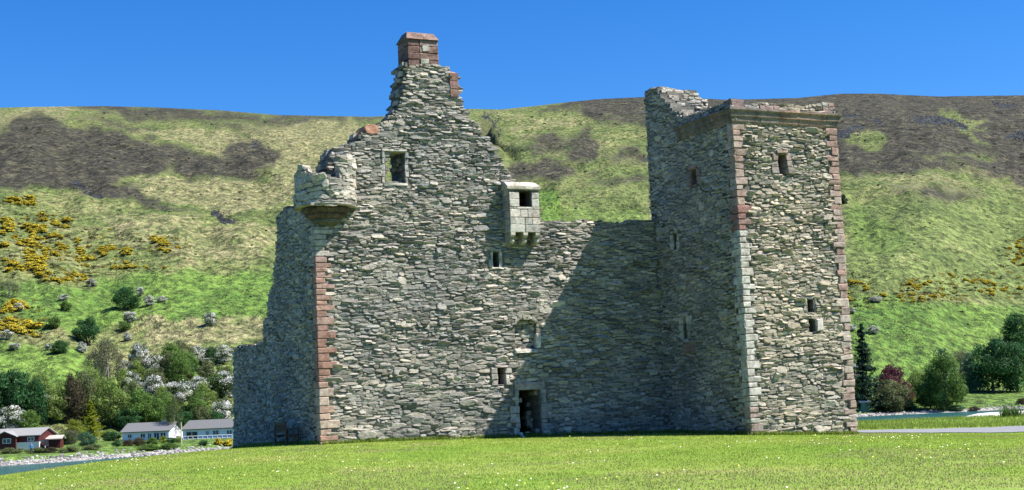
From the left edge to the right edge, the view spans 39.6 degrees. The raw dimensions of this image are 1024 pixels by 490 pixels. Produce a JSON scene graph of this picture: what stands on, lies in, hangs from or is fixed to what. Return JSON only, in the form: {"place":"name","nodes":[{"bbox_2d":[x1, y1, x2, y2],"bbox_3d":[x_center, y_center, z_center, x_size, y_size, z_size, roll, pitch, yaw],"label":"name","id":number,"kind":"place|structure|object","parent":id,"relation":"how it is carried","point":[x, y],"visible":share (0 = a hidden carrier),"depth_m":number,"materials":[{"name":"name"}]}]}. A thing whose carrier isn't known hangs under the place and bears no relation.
{"place":"outdoors","nodes":[
{"label":"outdoors","id":0,"kind":"place"},
{"bbox_2d":[0,94,1023,465],"bbox_3d":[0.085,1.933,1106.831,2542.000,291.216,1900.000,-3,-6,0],"label":"hillside","id":1,"kind":"structure","parent":0,"point":[174,186],"depth_m":585.84,"materials":[{"name":"green plant"}]},
{"bbox_2d":[0,329,13,339],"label":"hawthorn","id":2,"kind":"object","parent":1,"relation":"on","point":[6,337],"visible":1,"depth_m":338.91,"materials":[{"name":"white plant"}]},
{"bbox_2d":[1,306,16,312],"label":"gorse bush","id":3,"kind":"object","parent":1,"relation":"on","point":[10,310],"visible":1,"depth_m":368.51,"materials":[{"name":"yellow plant"}]},
{"bbox_2d":[0,281,21,297],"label":"tree","id":4,"kind":"object","parent":1,"relation":"on","point":[12,285],"visible":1,"depth_m":381.55,"materials":[{"name":"green plant"}]},
{"bbox_2d":[0,405,24,428],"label":"hawthorn","id":5,"kind":"object","parent":1,"relation":"on","point":[14,418],"visible":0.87,"depth_m":269.42,"materials":[{"name":"white plant"}]},
{"bbox_2d":[1,447,23,453],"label":"shrub","id":6,"kind":"object","parent":1,"relation":"on","point":[7,450],"visible":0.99,"depth_m":216.62,"materials":[{"name":"green plant"}]},
{"bbox_2d":[3,196,21,203],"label":"gorse bush","id":7,"kind":"object","parent":1,"relation":"on","point":[17,199],"visible":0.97,"depth_m":552.21,"materials":[{"name":"yellow plant"}]},
{"bbox_2d":[0,368,36,421],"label":"tree","id":8,"kind":"object","parent":1,"relation":"on","point":[16,394],"visible":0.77,"depth_m":274.56,"materials":[{"name":"green plant"}]},
{"bbox_2d":[13,326,26,333],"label":"gorse bush","id":9,"kind":"object","parent":1,"relation":"on","point":[21,330],"visible":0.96,"depth_m":349.33,"materials":[{"name":"yellow plant"}]},
{"bbox_2d":[0,427,58,450],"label":"bungalow","id":10,"kind":"object","parent":1,"relation":"on","point":[20,438],"visible":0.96,"depth_m":233.61,"materials":[{"name":"red"}]},
{"bbox_2d":[17,410,41,427],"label":"tree","id":11,"kind":"object","parent":1,"relation":"on","point":[28,416],"visible":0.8,"depth_m":269.47,"materials":[{"name":"green plant"}]},
{"bbox_2d":[24,447,44,453],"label":"shrub","id":12,"kind":"object","parent":1,"relation":"on","point":[36,450],"visible":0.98,"depth_m":213.79,"materials":[{"name":"green plant"}]},
{"bbox_2d":[21,377,49,423],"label":"tree","id":13,"kind":"object","parent":1,"relation":"on","point":[37,391],"visible":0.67,"depth_m":275.10,"materials":[{"name":"green plant"}]},
{"bbox_2d":[32,371,52,390],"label":"tree","id":14,"kind":"object","parent":1,"relation":"on","point":[43,376],"visible":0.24,"depth_m":293.98,"materials":[{"name":"green plant"}]},
{"bbox_2d":[40,439,49,447],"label":"parked car","id":15,"kind":"object","parent":1,"relation":"on","point":[44,443],"visible":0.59,"depth_m":234.22,"materials":[{"name":"grey metal"}]},
{"bbox_2d":[42,317,60,328],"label":"bush","id":16,"kind":"object","parent":1,"relation":"on","point":[54,322],"visible":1,"depth_m":355.81,"materials":[{"name":"green plant"}]},
{"bbox_2d":[41,384,68,422],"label":"tree","id":17,"kind":"object","parent":1,"relation":"on","point":[56,413],"visible":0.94,"depth_m":277.64,"materials":[{"name":"green plant"}]},
{"bbox_2d":[45,435,65,447],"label":"garden shed","id":18,"kind":"structure","parent":1,"relation":"on","point":[56,441],"depth_m":236.44,"materials":[{"name":"red wood"}]},
{"bbox_2d":[49,340,69,352],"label":"tree","id":19,"kind":"object","parent":1,"relation":"on","point":[58,347],"visible":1,"depth_m":330.40,"materials":[{"name":"green plant"}]},
{"bbox_2d":[59,300,72,310],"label":"tree","id":20,"kind":"object","parent":1,"relation":"on","point":[66,306],"visible":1,"depth_m":377.59,"materials":[{"name":"green plant"}]},
{"bbox_2d":[57,446,79,452],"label":"shrub","id":21,"kind":"object","parent":1,"relation":"on","point":[71,449],"visible":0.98,"depth_m":213.75,"materials":[{"name":"green plant"}]},
{"bbox_2d":[65,430,79,444],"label":"shrub","id":22,"kind":"object","parent":1,"relation":"on","point":[74,435],"visible":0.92,"depth_m":253.45,"materials":[{"name":"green plant"}]},
{"bbox_2d":[62,371,87,423],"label":"tree","id":23,"kind":"object","parent":1,"relation":"on","point":[75,403],"visible":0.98,"depth_m":278.79,"materials":[{"name":"brown plant"}]},
{"bbox_2d":[65,419,87,434],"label":"tree","id":24,"kind":"object","parent":1,"relation":"on","point":[74,424],"visible":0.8,"depth_m":270.81,"materials":[{"name":"green plant"}]},
{"bbox_2d":[76,341,87,352],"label":"hawthorn","id":25,"kind":"object","parent":1,"relation":"on","point":[80,349],"visible":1,"depth_m":339.50,"materials":[{"name":"white plant"}]},
{"bbox_2d":[73,370,96,423],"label":"tree","id":26,"kind":"object","parent":1,"relation":"on","point":[88,386],"visible":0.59,"depth_m":282.43,"materials":[{"name":"green plant"}]},
{"bbox_2d":[71,315,100,344],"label":"tree","id":27,"kind":"object","parent":1,"relation":"on","point":[88,328],"visible":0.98,"depth_m":349.30,"materials":[{"name":"green plant"}]},
{"bbox_2d":[77,431,97,445],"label":"shrub","id":28,"kind":"object","parent":1,"relation":"on","point":[90,440],"visible":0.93,"depth_m":241.55,"materials":[{"name":"green plant"}]},
{"bbox_2d":[80,444,102,449],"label":"shrub","id":29,"kind":"object","parent":1,"relation":"on","point":[88,447],"visible":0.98,"depth_m":221.84,"materials":[{"name":"green plant"}]},
{"bbox_2d":[77,366,106,396],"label":"tree","id":30,"kind":"object","parent":1,"relation":"on","point":[98,383],"visible":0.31,"depth_m":301.71,"materials":[{"name":"green plant"}]},
{"bbox_2d":[81,400,105,436],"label":"conifer","id":31,"kind":"object","parent":1,"relation":"on","point":[92,427],"visible":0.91,"depth_m":273.10,"materials":[{"name":"green plant"}]},
{"bbox_2d":[83,351,105,376],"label":"tree","id":32,"kind":"object","parent":1,"relation":"on","point":[91,354],"visible":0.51,"depth_m":320.05,"materials":[{"name":"green plant"}]},
{"bbox_2d":[86,375,131,427],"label":"tree","id":33,"kind":"object","parent":1,"relation":"on","point":[109,391],"visible":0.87,"depth_m":280.95,"materials":[{"name":"green plant"}]},
{"bbox_2d":[90,338,127,382],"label":"tree","id":34,"kind":"object","parent":1,"relation":"on","point":[107,345],"visible":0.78,"depth_m":310.18,"materials":[{"name":"grey plant"}]},
{"bbox_2d":[102,431,121,440],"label":"shrub","id":35,"kind":"object","parent":1,"relation":"on","point":[113,435],"visible":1,"depth_m":264.35,"materials":[{"name":"green plant"}]},
{"bbox_2d":[112,368,136,391],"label":"tree","id":36,"kind":"object","parent":1,"relation":"on","point":[122,372],"visible":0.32,"depth_m":302.79,"materials":[{"name":"green plant"}]},
{"bbox_2d":[118,321,131,330],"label":"tree","id":37,"kind":"object","parent":1,"relation":"on","point":[124,325],"visible":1,"depth_m":371.05,"materials":[{"name":"green plant"}]},
{"bbox_2d":[109,407,142,427],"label":"tree","id":38,"kind":"object","parent":1,"relation":"on","point":[120,421],"visible":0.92,"depth_m":278.94,"materials":[{"name":"green plant"}]},
{"bbox_2d":[111,287,141,309],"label":"tree","id":39,"kind":"object","parent":1,"relation":"on","point":[120,301],"visible":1,"depth_m":393.01,"materials":[{"name":"green plant"}]},
{"bbox_2d":[122,311,135,322],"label":"hawthorn","id":40,"kind":"object","parent":1,"relation":"on","point":[129,316],"visible":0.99,"depth_m":379.17,"materials":[{"name":"white plant"}]},
{"bbox_2d":[119,371,144,388],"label":"hawthorn","id":41,"kind":"object","parent":1,"relation":"on","point":[130,374],"visible":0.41,"depth_m":304.67,"materials":[{"name":"white plant"}]},
{"bbox_2d":[121,381,143,396],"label":"tree","id":42,"kind":"object","parent":1,"relation":"on","point":[132,385],"visible":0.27,"depth_m":295.39,"materials":[{"name":"green plant"}]},
{"bbox_2d":[126,360,145,380],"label":"tree","id":43,"kind":"object","parent":1,"relation":"on","point":[139,370],"visible":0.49,"depth_m":314.98,"materials":[{"name":"green plant"}]},
{"bbox_2d":[122,386,151,422],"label":"tree","id":44,"kind":"object","parent":1,"relation":"on","point":[138,399],"visible":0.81,"depth_m":281.82,"materials":[{"name":"green plant"}]},
{"bbox_2d":[128,341,149,367],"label":"hawthorn","id":45,"kind":"object","parent":1,"relation":"on","point":[138,348],"visible":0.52,"depth_m":328.80,"materials":[{"name":"white plant"}]},
{"bbox_2d":[131,437,146,445],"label":"shrub","id":46,"kind":"object","parent":1,"relation":"on","point":[137,441],"visible":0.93,"depth_m":233.83,"materials":[{"name":"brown plant"}]},
{"bbox_2d":[137,444,159,450],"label":"shrub","id":47,"kind":"object","parent":1,"relation":"on","point":[148,447],"visible":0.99,"depth_m":221.71,"materials":[{"name":"green plant"}]},
{"bbox_2d":[142,295,155,305],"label":"hawthorn","id":48,"kind":"object","parent":1,"relation":"on","point":[148,300],"visible":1,"depth_m":397.81,"materials":[{"name":"white plant"}]},
{"bbox_2d":[120,420,182,440],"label":"bungalow","id":49,"kind":"object","parent":1,"relation":"on","point":[145,430],"visible":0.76,"depth_m":261.97,"materials":[{"name":"white paint"}]},
{"bbox_2d":[140,373,163,397],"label":"hawthorn","id":50,"kind":"object","parent":1,"relation":"on","point":[155,382],"visible":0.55,"depth_m":301.21,"materials":[{"name":"white plant"}]},
{"bbox_2d":[142,353,161,372],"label":"hawthorn","id":51,"kind":"object","parent":1,"relation":"on","point":[152,360],"visible":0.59,"depth_m":317.84,"materials":[{"name":"white plant"}]},
{"bbox_2d":[140,398,166,422],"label":"tree","id":52,"kind":"object","parent":1,"relation":"on","point":[157,413],"visible":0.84,"depth_m":282.50,"materials":[{"name":"green plant"}]},
{"bbox_2d":[144,366,168,389],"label":"tree","id":53,"kind":"object","parent":1,"relation":"on","point":[152,372],"visible":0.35,"depth_m":305.39,"materials":[{"name":"green plant"}]},
{"bbox_2d":[152,385,166,404],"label":"tree","id":54,"kind":"object","parent":1,"relation":"on","point":[159,388],"visible":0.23,"depth_m":295.33,"materials":[{"name":"green plant"}]},
{"bbox_2d":[154,391,177,414],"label":"tree","id":55,"kind":"object","parent":1,"relation":"on","point":[165,400],"visible":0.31,"depth_m":290.18,"materials":[{"name":"green plant"}]},
{"bbox_2d":[158,352,179,379],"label":"tree","id":56,"kind":"object","parent":1,"relation":"on","point":[163,360],"visible":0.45,"depth_m":317.09,"materials":[{"name":"green plant"}]},
{"bbox_2d":[158,443,181,448],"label":"shrub","id":57,"kind":"object","parent":1,"relation":"on","point":[168,445],"visible":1,"depth_m":224.67,"materials":[{"name":"green plant"}]},
{"bbox_2d":[159,343,181,358],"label":"tree","id":58,"kind":"object","parent":1,"relation":"on","point":[170,347],"visible":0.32,"depth_m":325.05,"materials":[{"name":"green plant"}]},
{"bbox_2d":[165,398,183,435],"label":"birch tree","id":59,"kind":"object","parent":1,"relation":"on","point":[170,411],"visible":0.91,"depth_m":264.25,"materials":[{"name":"green plant"}]},
{"bbox_2d":[162,352,193,379],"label":"tree","id":60,"kind":"object","parent":1,"relation":"on","point":[176,357],"visible":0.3,"depth_m":316.93,"materials":[{"name":"green plant"}]},
{"bbox_2d":[164,379,192,402],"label":"hawthorn","id":61,"kind":"object","parent":1,"relation":"on","point":[179,386],"visible":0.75,"depth_m":297.91,"materials":[{"name":"white plant"}]},
{"bbox_2d":[166,357,194,387],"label":"tree","id":62,"kind":"object","parent":1,"relation":"on","point":[181,363],"visible":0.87,"depth_m":312.53,"materials":[{"name":"green plant"}]},
{"bbox_2d":[173,340,194,355],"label":"tree","id":63,"kind":"object","parent":1,"relation":"on","point":[183,346],"visible":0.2,"depth_m":329.65,"materials":[{"name":"green plant"}]},
{"bbox_2d":[174,411,198,425],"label":"tree","id":64,"kind":"object","parent":1,"relation":"on","point":[185,417],"visible":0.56,"depth_m":283.69,"materials":[{"name":"green plant"}]},
{"bbox_2d":[182,350,198,372],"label":"tree","id":65,"kind":"object","parent":1,"relation":"on","point":[193,358],"visible":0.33,"depth_m":323.21,"materials":[{"name":"green plant"}]},
{"bbox_2d":[180,391,209,416],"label":"tree","id":66,"kind":"object","parent":1,"relation":"on","point":[196,401],"visible":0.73,"depth_m":286.59,"materials":[{"name":"green plant"}]},
{"bbox_2d":[185,376,212,399],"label":"hawthorn","id":67,"kind":"object","parent":1,"relation":"on","point":[193,383],"visible":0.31,"depth_m":304.35,"materials":[{"name":"white plant"}]},
{"bbox_2d":[192,345,205,362],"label":"hawthorn","id":68,"kind":"object","parent":1,"relation":"on","point":[201,355],"visible":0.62,"depth_m":334.70,"materials":[{"name":"white plant"}]},
{"bbox_2d":[189,406,211,419],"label":"tree","id":69,"kind":"object","parent":1,"relation":"on","point":[202,412],"visible":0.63,"depth_m":284.62,"materials":[{"name":"green plant"}]},
{"bbox_2d":[190,380,217,411],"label":"tree","id":70,"kind":"object","parent":1,"relation":"on","point":[203,387],"visible":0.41,"depth_m":295.64,"materials":[{"name":"green plant"}]},
{"bbox_2d":[180,418,233,438],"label":"bungalow","id":71,"kind":"object","parent":1,"relation":"on","point":[192,429],"visible":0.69,"depth_m":259.43,"materials":[{"name":"white paint"}]},
{"bbox_2d":[186,431,197,438],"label":"door","id":72,"kind":"structure","parent":71,"relation":"in","point":[192,434],"depth_m":259.57,"materials":[{"name":"glass"}]},
{"bbox_2d":[195,360,223,383],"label":"tree","id":73,"kind":"object","parent":1,"relation":"on","point":[202,371],"visible":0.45,"depth_m":317.17,"materials":[{"name":"green plant"}]},
{"bbox_2d":[203,311,217,326],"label":"hawthorn","id":74,"kind":"object","parent":1,"relation":"on","point":[208,316],"visible":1,"depth_m":372.01,"materials":[{"name":"white plant"}]},
{"bbox_2d":[204,346,218,363],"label":"tree","id":75,"kind":"object","parent":1,"relation":"on","point":[208,353],"visible":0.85,"depth_m":334.93,"materials":[{"name":"green plant"}]},
{"bbox_2d":[203,410,225,419],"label":"tree","id":76,"kind":"object","parent":1,"relation":"on","point":[214,415],"visible":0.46,"depth_m":285.70,"materials":[{"name":"green plant"}]},
{"bbox_2d":[207,373,225,397],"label":"tree","id":77,"kind":"object","parent":1,"relation":"on","point":[219,386],"visible":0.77,"depth_m":307.17,"materials":[{"name":"green plant"}]},
{"bbox_2d":[210,370,233,396],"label":"hawthorn","id":78,"kind":"object","parent":1,"relation":"on","point":[227,379],"visible":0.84,"depth_m":307.57,"materials":[{"name":"white plant"}]},
{"bbox_2d":[212,398,233,418],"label":"hawthorn","id":79,"kind":"object","parent":1,"relation":"on","point":[223,407],"visible":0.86,"depth_m":288.62,"materials":[{"name":"white plant"}]},
{"bbox_2d":[214,345,233,362],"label":"hawthorn","id":80,"kind":"object","parent":1,"relation":"on","point":[224,354],"visible":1,"depth_m":335.51,"materials":[{"name":"white plant"}]},
{"bbox_2d":[0,196,1023,337],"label":"gorse","id":81,"kind":"object","parent":1,"relation":"on","point":[176,238],"visible":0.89,"depth_m":449.67,"materials":[{"name":"yellow plant"}]},
{"bbox_2d":[0,403,1023,465],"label":"beach stones","id":82,"kind":"object","parent":1,"relation":"on","point":[80,454],"visible":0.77,"depth_m":213.11,"materials":[{"name":"grey stone"}]},
{"bbox_2d":[2,112,1023,339],"bbox_3d":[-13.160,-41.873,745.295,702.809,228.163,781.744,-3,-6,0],"label":"scrub","id":83,"kind":"object","parent":1,"relation":"on","point":[574,208],"visible":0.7,"depth_m":611.56,"materials":[{"name":"green plant"}]},
{"bbox_2d":[65,100,1023,222],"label":"rock outcrops","id":84,"kind":"object","parent":1,"relation":"on","point":[939,124],"visible":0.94,"depth_m":864.87,"materials":[{"name":"grey stone"}]},
{"bbox_2d":[856,400,869,411],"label":"garden hut","id":85,"kind":"object","parent":1,"relation":"on","point":[863,405],"visible":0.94,"depth_m":287.82,"materials":[{"name":"teal wood"}]},
{"bbox_2d":[853,323,889,409],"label":"conifer","id":86,"kind":"object","parent":1,"relation":"on","point":[866,391],"visible":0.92,"depth_m":288.97,"materials":[{"name":"green plant"}]},
{"bbox_2d":[872,364,913,403],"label":"tree","id":87,"kind":"object","parent":1,"relation":"on","point":[893,373],"visible":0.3,"depth_m":296.35,"materials":[{"name":"purple plant"}]},
{"bbox_2d":[874,379,912,411],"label":"tree","id":88,"kind":"object","parent":1,"relation":"on","point":[893,388],"visible":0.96,"depth_m":288.02,"materials":[{"name":"green plant"}]},
{"bbox_2d":[906,369,925,402],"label":"tree","id":89,"kind":"object","parent":1,"relation":"on","point":[914,376],"visible":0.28,"depth_m":304.66,"materials":[{"name":"green plant"}]},
{"bbox_2d":[912,363,943,409],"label":"tree","id":90,"kind":"object","parent":1,"relation":"on","point":[918,390],"visible":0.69,"depth_m":290.52,"materials":[{"name":"green plant"}]},
{"bbox_2d":[926,347,957,388],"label":"tree","id":91,"kind":"object","parent":1,"relation":"on","point":[941,350],"visible":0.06,"depth_m":307.53,"materials":[{"name":"green plant"}]},
{"bbox_2d":[923,351,968,411],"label":"tree","id":92,"kind":"object","parent":1,"relation":"on","point":[956,390],"visible":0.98,"depth_m":287.17,"materials":[{"name":"green plant"}]},
{"bbox_2d":[950,350,969,374],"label":"tree","id":93,"kind":"object","parent":1,"relation":"on","point":[959,358],"visible":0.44,"depth_m":341.25,"materials":[{"name":"green plant"}]},
{"bbox_2d":[958,351,984,392],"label":"tree","id":94,"kind":"object","parent":1,"relation":"on","point":[970,382],"visible":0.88,"depth_m":324.19,"materials":[{"name":"green plant"}]},
{"bbox_2d":[965,336,1014,391],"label":"tree","id":95,"kind":"object","parent":1,"relation":"on","point":[996,358],"visible":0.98,"depth_m":323.19,"materials":[{"name":"green plant"}]},
{"bbox_2d":[993,340,1023,391],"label":"tree","id":96,"kind":"object","parent":1,"relation":"on","point":[1014,351],"visible":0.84,"depth_m":322.71,"materials":[{"name":"green plant"}]},
{"bbox_2d":[998,312,1023,347],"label":"tree","id":97,"kind":"object","parent":1,"relation":"on","point":[1012,326],"visible":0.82,"depth_m":381.72,"materials":[{"name":"green plant"}]},
{"bbox_2d":[0,417,1023,489],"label":"lawn","id":98,"kind":"structure","parent":0,"point":[963,485],"depth_m":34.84,"materials":[{"name":"green plant"}]},
{"bbox_2d":[274,422,299,445],"bbox_3d":[-8.999,7.549,56.882,0.598,0.925,1.555,1,-7,-26],"label":"garden bench","id":99,"kind":"object","parent":98,"relation":"on","point":[280,427],"visible":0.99,"depth_m":56.48,"materials":[{"name":"brown wood"}]},
{"bbox_2d":[1,432,1003,489],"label":"daisies","id":100,"kind":"object","parent":98,"relation":"on","point":[568,463],"visible":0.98,"depth_m":39.17,"materials":[{"name":"white plant"}]},
{"bbox_2d":[231,32,857,445],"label":"ruined castle","id":101,"kind":"structure","parent":98,"relation":"on","point":[447,282],"depth_m":57.74,"materials":[{"name":"stone"}]},
{"bbox_2d":[229,413,1023,447],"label":"long grass","id":102,"kind":"structure","parent":98,"relation":"on","point":[895,423],"depth_m":60.45,"materials":[{"name":"green plant"}]},
{"bbox_2d":[993,403,1023,417],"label":"flax plant","id":103,"kind":"object","parent":98,"relation":"on","point":[1005,411],"visible":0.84,"depth_m":94.89,"materials":[{"name":"green plant"}]},
{"bbox_2d":[0,409,1023,474],"bbox_3d":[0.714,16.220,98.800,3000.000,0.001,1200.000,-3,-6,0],"label":"water","id":104,"kind":"structure","parent":0,"point":[15,469],"depth_m":206.22,"materials":[{"name":"teal liquid"}]},
{"bbox_2d":[0,0,1023,116],"label":"sky","id":105,"kind":"structure","parent":0,"point":[275,57],"materials":[{"name":"blue"}]},
{"bbox_2d":[857,426,1023,432],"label":"path","id":106,"kind":"structure","parent":0,"point":[1001,429],"depth_m":63.93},
{"bbox_2d":[949,405,965,410],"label":"shrub","id":107,"kind":"object","parent":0,"point":[954,408],"visible":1,"depth_m":285.01,"materials":[{"name":"green plant"}]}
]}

